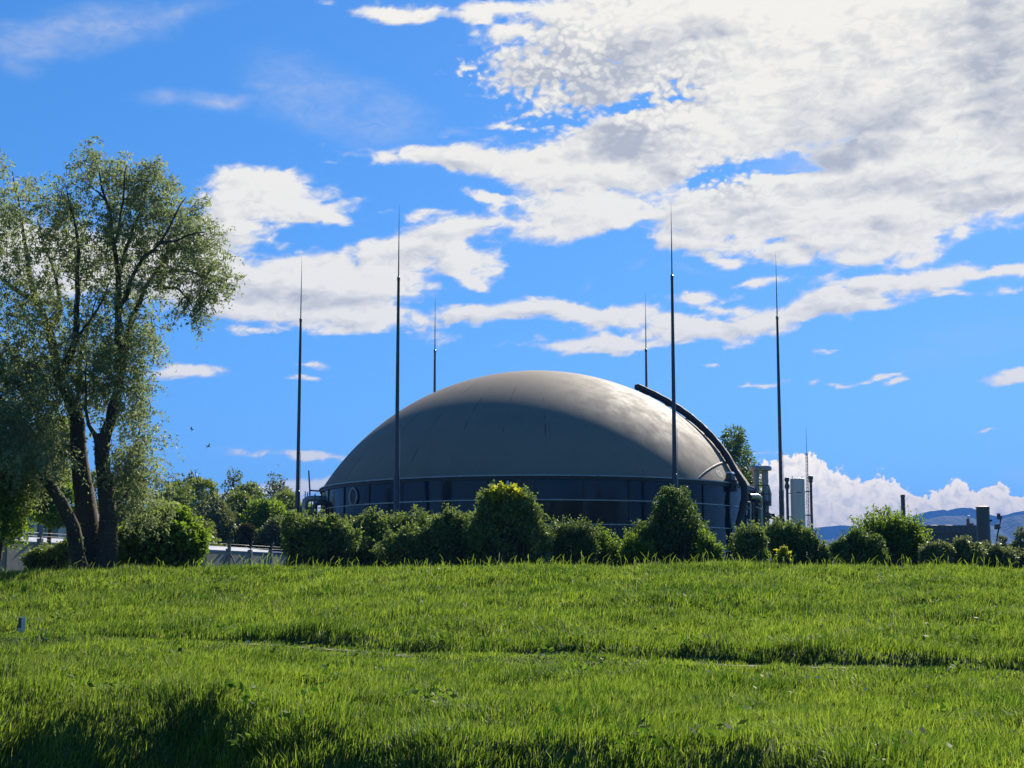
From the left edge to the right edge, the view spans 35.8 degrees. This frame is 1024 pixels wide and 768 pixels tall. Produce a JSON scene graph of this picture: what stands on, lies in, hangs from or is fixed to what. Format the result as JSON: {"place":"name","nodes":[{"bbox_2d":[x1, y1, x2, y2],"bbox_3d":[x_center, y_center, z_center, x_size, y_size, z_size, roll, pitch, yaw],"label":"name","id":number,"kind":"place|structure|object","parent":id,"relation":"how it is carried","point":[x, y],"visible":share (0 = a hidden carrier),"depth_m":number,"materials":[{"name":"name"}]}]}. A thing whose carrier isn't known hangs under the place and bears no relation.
{"place":"outdoors","nodes":[
{"label":"outdoors","id":0,"kind":"place"},
{"bbox_2d":[0,0,1023,528],"bbox_3d":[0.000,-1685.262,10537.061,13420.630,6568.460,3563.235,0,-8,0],"label":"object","id":1,"kind":"structure","parent":0,"point":[900,122],"depth_m":11724.33,"materials":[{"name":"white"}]},
{"bbox_2d":[0,549,1023,767],"bbox_3d":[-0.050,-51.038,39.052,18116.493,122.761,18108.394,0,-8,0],"label":"ground","id":2,"kind":"structure","parent":0,"point":[158,754],"depth_m":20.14,"materials":[{"name":"green plant"}]},
{"bbox_2d":[0,490,36,531],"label":"leafy tree","id":3,"kind":"object","parent":2,"relation":"on","point":[31,503],"visible":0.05,"depth_m":70.06,"materials":[{"name":"green plant"}]},
{"bbox_2d":[0,438,38,561],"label":"young tree","id":4,"kind":"object","parent":2,"relation":"on","point":[9,515],"visible":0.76,"depth_m":47.25,"materials":[{"name":"green plant"}]},
{"bbox_2d":[18,617,25,632],"bbox_3d":[-10.083,4.959,32.627,0.100,0.327,0.108,-4,-9,28],"label":"marker post","id":5,"kind":"object","parent":2,"relation":"on","point":[21,623],"visible":0.82,"depth_m":32.59,"materials":[{"name":"plastic"}]},
{"bbox_2d":[19,536,70,570],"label":"hedge","id":6,"kind":"object","parent":2,"relation":"on","point":[45,555],"visible":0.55,"depth_m":50.99,"materials":[{"name":"green plant"}]},
{"bbox_2d":[29,413,86,543],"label":"leafy tree","id":7,"kind":"object","parent":2,"relation":"on","point":[48,519],"visible":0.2,"depth_m":74.55,"materials":[{"name":"green plant"}]},
{"bbox_2d":[24,513,98,538],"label":"glazed building","id":8,"kind":"structure","parent":2,"relation":"on","point":[59,533],"depth_m":103.59,"materials":[{"name":"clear glass"}]},
{"bbox_2d":[91,467,125,513],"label":"leafy tree","id":9,"kind":"object","parent":2,"relation":"on","point":[94,481],"visible":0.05,"depth_m":127.34,"materials":[{"name":"green plant"}]},
{"bbox_2d":[0,136,249,569],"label":"willow tree","id":10,"kind":"object","parent":2,"relation":"on","point":[36,459],"visible":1,"depth_m":48.35,"materials":[{"name":"green plant"}]},
{"bbox_2d":[113,479,154,526],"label":"leafy tree","id":11,"kind":"object","parent":2,"relation":"on","point":[126,498],"visible":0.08,"depth_m":91.11,"materials":[{"name":"green plant"}]},
{"bbox_2d":[0,528,287,571],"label":"concrete wall","id":12,"kind":"structure","parent":2,"relation":"on","point":[9,561],"depth_m":70.25,"materials":[{"name":"concrete"}]},
{"bbox_2d":[15,537,285,554],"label":"long shed","id":13,"kind":"structure","parent":2,"relation":"on","point":[212,549],"depth_m":91.03,"materials":[{"name":"grey metal"}]},
{"bbox_2d":[145,472,184,499],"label":"woodland tree","id":14,"kind":"object","parent":2,"relation":"on","point":[156,486],"visible":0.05,"depth_m":149.75,"materials":[{"name":"green plant"}]},
{"bbox_2d":[118,498,214,569],"bbox_3d":[-11.056,5.182,49.756,3.389,3.264,2.245,0,-8,0],"label":"bush","id":15,"kind":"object","parent":2,"relation":"on","point":[190,544],"visible":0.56,"depth_m":49.31,"materials":[{"name":"green plant"}]},
{"bbox_2d":[142,479,205,519],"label":"woodland tree","id":16,"kind":"object","parent":2,"relation":"on","point":[179,497],"visible":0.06,"depth_m":117.34,"materials":[{"name":"green plant"}]},
{"bbox_2d":[180,469,208,510],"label":"woodland tree","id":17,"kind":"object","parent":2,"relation":"on","point":[189,477],"visible":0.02,"depth_m":151.85,"materials":[{"name":"green plant"}]},
{"bbox_2d":[183,474,220,516],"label":"woodland tree","id":18,"kind":"object","parent":2,"relation":"on","point":[201,485],"visible":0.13,"depth_m":134.36,"materials":[{"name":"green plant"}]},
{"bbox_2d":[187,511,226,546],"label":"woodland tree","id":19,"kind":"object","parent":2,"relation":"on","point":[205,525],"visible":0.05,"depth_m":101.14,"materials":[{"name":"green plant"}]},
{"bbox_2d":[193,494,239,546],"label":"woodland tree","id":20,"kind":"object","parent":2,"relation":"on","point":[221,514],"visible":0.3,"depth_m":108.96,"materials":[{"name":"green plant"}]},
{"bbox_2d":[218,540,235,565],"bbox_3d":[-10.989,7.165,61.595,0.930,2.220,0.140,0,-8,0],"label":"service post","id":21,"kind":"object","parent":2,"relation":"on","point":[228,556],"visible":0.56,"depth_m":61.63,"materials":[{"name":"metal"}]},
{"bbox_2d":[220,466,243,500],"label":"woodland tree","id":22,"kind":"object","parent":2,"relation":"on","point":[238,478],"visible":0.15,"depth_m":147.83,"materials":[{"name":"green plant"}]},
{"bbox_2d":[235,522,255,548],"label":"woodland tree","id":23,"kind":"object","parent":2,"relation":"on","point":[245,533],"visible":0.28,"depth_m":103.23,"materials":[{"name":"green plant"}]},
{"bbox_2d":[225,480,265,515],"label":"woodland tree","id":24,"kind":"object","parent":2,"relation":"on","point":[250,488],"visible":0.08,"depth_m":139.35,"materials":[{"name":"green plant"}]},
{"bbox_2d":[225,489,272,540],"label":"woodland tree","id":25,"kind":"object","parent":2,"relation":"on","point":[240,505],"visible":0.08,"depth_m":121.03,"materials":[{"name":"green plant"}]},
{"bbox_2d":[233,497,286,546],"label":"woodland tree","id":26,"kind":"object","parent":2,"relation":"on","point":[260,512],"visible":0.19,"depth_m":111.03,"materials":[{"name":"green plant"}]},
{"bbox_2d":[253,514,285,551],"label":"woodland tree","id":27,"kind":"object","parent":2,"relation":"on","point":[270,530],"visible":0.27,"depth_m":104.64,"materials":[{"name":"green plant"}]},
{"bbox_2d":[262,471,294,502],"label":"woodland tree","id":28,"kind":"object","parent":2,"relation":"on","point":[275,488],"visible":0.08,"depth_m":145.73,"materials":[{"name":"green plant"}]},
{"bbox_2d":[270,486,301,512],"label":"woodland tree","id":29,"kind":"object","parent":2,"relation":"on","point":[288,494],"visible":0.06,"depth_m":127.58,"materials":[{"name":"green plant"}]},
{"bbox_2d":[295,266,301,512],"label":"lightning mast","id":30,"kind":"object","parent":2,"relation":"on","point":[298,479],"visible":0.62,"depth_m":105.95,"materials":[{"name":"metal"}]},
{"bbox_2d":[302,491,313,541],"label":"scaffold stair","id":31,"kind":"object","parent":2,"relation":"on","point":[309,507],"visible":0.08,"depth_m":103.89,"materials":[{"name":"metal"}]},
{"bbox_2d":[300,502,319,519],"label":"woodland tree","id":32,"kind":"object","parent":2,"relation":"on","point":[309,510],"visible":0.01,"depth_m":121.40,"materials":[{"name":"green plant"}]},
{"bbox_2d":[274,508,371,568],"bbox_3d":[-7.122,6.388,59.633,3.647,3.532,2.093,0,-8,0],"label":"shrub","id":33,"kind":"object","parent":2,"relation":"on","point":[327,536],"visible":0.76,"depth_m":59.37,"materials":[{"name":"green plant"}]},
{"bbox_2d":[340,504,432,568],"bbox_3d":[-4.873,6.548,61.767,4.572,3.761,2.569,0,-8,0],"label":"shrub","id":34,"kind":"object","parent":2,"relation":"on","point":[372,524],"visible":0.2,"depth_m":61.40,"materials":[{"name":"green plant"}]},
{"bbox_2d":[394,238,399,515],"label":"lightning mast","id":35,"kind":"object","parent":2,"relation":"on","point":[397,477],"visible":0.62,"depth_m":91.87,"materials":[{"name":"metal"}]},
{"bbox_2d":[368,500,476,567],"bbox_3d":[-2.620,6.068,57.755,5.185,3.641,2.171,0,-8,0],"label":"shrub","id":36,"kind":"object","parent":2,"relation":"on","point":[436,539],"visible":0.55,"depth_m":57.37,"materials":[{"name":"green plant"}]},
{"bbox_2d":[433,339,435,392],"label":"lightning mast","id":37,"kind":"object","parent":2,"relation":"on","point":[434,387],"visible":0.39,"depth_m":120.22,"materials":[{"name":"metal"}]},
{"bbox_2d":[460,480,556,566],"bbox_3d":[-0.104,5.585,56.839,3.536,4.345,2.100,0,-8,0],"label":"shrub","id":38,"kind":"object","parent":2,"relation":"on","point":[508,523],"visible":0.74,"depth_m":56.42,"materials":[{"name":"green plant"}]},
{"bbox_2d":[302,370,762,562],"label":"gas storage tank","id":39,"kind":"object","parent":2,"relation":"on","point":[591,448],"visible":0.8,"depth_m":94.68,"materials":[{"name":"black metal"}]},
{"bbox_2d":[545,513,603,564],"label":"shrub","id":40,"kind":"object","parent":2,"relation":"on","point":[578,537],"visible":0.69,"depth_m":57.44,"materials":[{"name":"green plant"}]},
{"bbox_2d":[593,523,629,566],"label":"shrub","id":41,"kind":"object","parent":2,"relation":"on","point":[611,548],"visible":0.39,"depth_m":58.52,"materials":[{"name":"green plant"}]},
{"bbox_2d":[616,526,655,566],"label":"shrub","id":42,"kind":"object","parent":2,"relation":"on","point":[632,548],"visible":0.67,"depth_m":55.05,"materials":[{"name":"green plant"}]},
{"bbox_2d":[645,300,647,395],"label":"lightning mast","id":43,"kind":"object","parent":2,"relation":"on","point":[646,384],"visible":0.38,"depth_m":119.90,"materials":[{"name":"metal"}]},
{"bbox_2d":[623,484,716,564],"bbox_3d":[5.642,5.625,56.754,3.485,4.189,2.088,0,-8,0],"label":"conical bush","id":44,"kind":"object","parent":2,"relation":"on","point":[674,525],"visible":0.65,"depth_m":56.38,"materials":[{"name":"green plant"}]},
{"bbox_2d":[670,222,677,487],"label":"lightning mast","id":45,"kind":"object","parent":2,"relation":"on","point":[674,467],"visible":0.61,"depth_m":91.57,"materials":[{"name":"metal"}]},
{"bbox_2d":[695,524,725,562],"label":"shrub","id":46,"kind":"object","parent":2,"relation":"on","point":[709,544],"visible":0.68,"depth_m":55.03,"materials":[{"name":"green plant"}]},
{"bbox_2d":[718,424,761,492],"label":"poplar tree","id":47,"kind":"object","parent":2,"relation":"on","point":[734,444],"visible":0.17,"depth_m":139.51,"materials":[{"name":"green plant"}]},
{"bbox_2d":[726,519,770,563],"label":"shrub","id":48,"kind":"object","parent":2,"relation":"on","point":[750,543],"visible":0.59,"depth_m":56.49,"materials":[{"name":"green plant"}]},
{"bbox_2d":[749,466,760,524],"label":"vent stack","id":49,"kind":"object","parent":2,"relation":"on","point":[755,469],"visible":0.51,"depth_m":103.68,"materials":[{"name":"metal"}]},
{"bbox_2d":[754,485,774,561],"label":"service platform","id":50,"kind":"structure","parent":2,"relation":"on","point":[767,516],"depth_m":102.80,"materials":[{"name":"metal"}]},
{"bbox_2d":[760,466,771,561],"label":"vent stack","id":51,"kind":"object","parent":2,"relation":"on","point":[764,493],"visible":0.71,"depth_m":103.62,"materials":[{"name":"metal"}]},
{"bbox_2d":[776,275,784,523],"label":"lightning mast","id":52,"kind":"object","parent":2,"relation":"on","point":[781,493],"visible":0.63,"depth_m":104.96,"materials":[{"name":"metal"}]},
{"bbox_2d":[773,545,794,565],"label":"weed","id":53,"kind":"object","parent":2,"relation":"on","point":[782,552],"visible":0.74,"depth_m":46.65,"materials":[{"name":"green plant"}]},
{"bbox_2d":[784,477,791,523],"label":"hooded pipe","id":54,"kind":"object","parent":2,"relation":"on","point":[786,480],"visible":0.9,"depth_m":131.74,"materials":[{"name":"metal"}]},
{"bbox_2d":[761,515,835,566],"bbox_3d":[10.581,6.408,58.682,2.873,3.200,1.679,0,-8,0],"label":"shrub","id":55,"kind":"object","parent":2,"relation":"on","point":[799,541],"visible":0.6,"depth_m":58.40,"materials":[{"name":"green plant"}]},
{"bbox_2d":[790,476,806,556],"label":"scrubber column","id":56,"kind":"structure","parent":2,"relation":"on","point":[797,489],"depth_m":131.41,"materials":[{"name":"grey metal"}]},
{"bbox_2d":[805,439,809,526],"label":"lattice mast","id":57,"kind":"object","parent":2,"relation":"on","point":[807,486],"visible":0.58,"depth_m":133.51,"materials":[{"name":"metal"}]},
{"bbox_2d":[805,475,812,555],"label":"hooded pipe","id":58,"kind":"object","parent":2,"relation":"on","point":[810,477],"visible":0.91,"depth_m":131.68,"materials":[{"name":"metal"}]},
{"bbox_2d":[824,518,888,566],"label":"shrub","id":59,"kind":"object","parent":2,"relation":"on","point":[860,546],"visible":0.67,"depth_m":55.43,"materials":[{"name":"green plant"}]},
{"bbox_2d":[863,507,889,560],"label":"shrubby tree","id":60,"kind":"object","parent":2,"relation":"on","point":[878,514],"visible":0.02,"depth_m":84.76,"materials":[{"name":"green plant"}]},
{"bbox_2d":[848,503,934,567],"bbox_3d":[14.325,6.318,59.682,3.271,3.675,1.994,0,-8,0],"label":"shrub","id":61,"kind":"object","parent":2,"relation":"on","point":[900,535],"visible":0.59,"depth_m":59.39,"materials":[{"name":"green plant"}]},
{"bbox_2d":[900,495,905,521],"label":"chimney","id":62,"kind":"object","parent":2,"relation":"on","point":[902,503],"visible":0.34,"depth_m":209.50,"materials":[{"name":"metal"}]},
{"bbox_2d":[916,538,957,565],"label":"shrub","id":63,"kind":"object","parent":2,"relation":"on","point":[927,551],"visible":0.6,"depth_m":57.49,"materials":[{"name":"green plant"}]},
{"bbox_2d":[945,534,988,568],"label":"shrub","id":64,"kind":"object","parent":2,"relation":"on","point":[968,549],"visible":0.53,"depth_m":58.42,"materials":[{"name":"green plant"}]},
{"bbox_2d":[976,506,991,546],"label":"slim silo","id":65,"kind":"object","parent":2,"relation":"on","point":[983,520],"visible":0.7,"depth_m":117.29,"materials":[{"name":"metal"}]},
{"bbox_2d":[994,513,1001,543],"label":"floodlight mast","id":66,"kind":"object","parent":2,"relation":"on","point":[997,525],"visible":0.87,"depth_m":99.61,"materials":[{"name":"black metal"}]},
{"bbox_2d":[979,540,1018,568],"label":"shrub","id":67,"kind":"object","parent":2,"relation":"on","point":[1003,555],"visible":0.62,"depth_m":59.39,"materials":[{"name":"green plant"}]},
{"bbox_2d":[998,535,1010,547],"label":"round tree","id":68,"kind":"object","parent":2,"relation":"on","point":[1003,539],"visible":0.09,"depth_m":127.30,"materials":[{"name":"green plant"}]},
{"bbox_2d":[1009,526,1023,550],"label":"round tree","id":69,"kind":"object","parent":2,"relation":"on","point":[1018,537],"visible":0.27,"depth_m":129.14,"materials":[{"name":"green plant"}]},
{"bbox_2d":[1012,546,1023,569],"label":"shrub","id":70,"kind":"object","parent":2,"relation":"on","point":[1020,555],"visible":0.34,"depth_m":60.37,"materials":[{"name":"green plant"}]},
{"bbox_2d":[16,635,1023,674],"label":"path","id":71,"kind":"structure","parent":0,"point":[524,655],"depth_m":28.93,"materials":[{"name":"green plant"}]},
{"bbox_2d":[770,515,1023,562],"bbox_3d":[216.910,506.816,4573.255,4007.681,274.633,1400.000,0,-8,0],"label":"hills","id":72,"kind":"structure","parent":0,"point":[1008,526],"depth_m":4508.02,"materials":[{"name":"blue"}]},
{"bbox_2d":[813,508,1023,539],"bbox_3d":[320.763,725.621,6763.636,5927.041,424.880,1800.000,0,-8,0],"label":"hills","id":73,"kind":"structure","parent":0,"point":[829,532],"depth_m":6694.60,"materials":[{"name":"blue"}]},
{"bbox_2d":[916,515,990,565],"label":"works building","id":74,"kind":"structure","parent":0,"point":[945,532],"depth_m":164.34,"materials":[{"name":"stone"}]}
]}

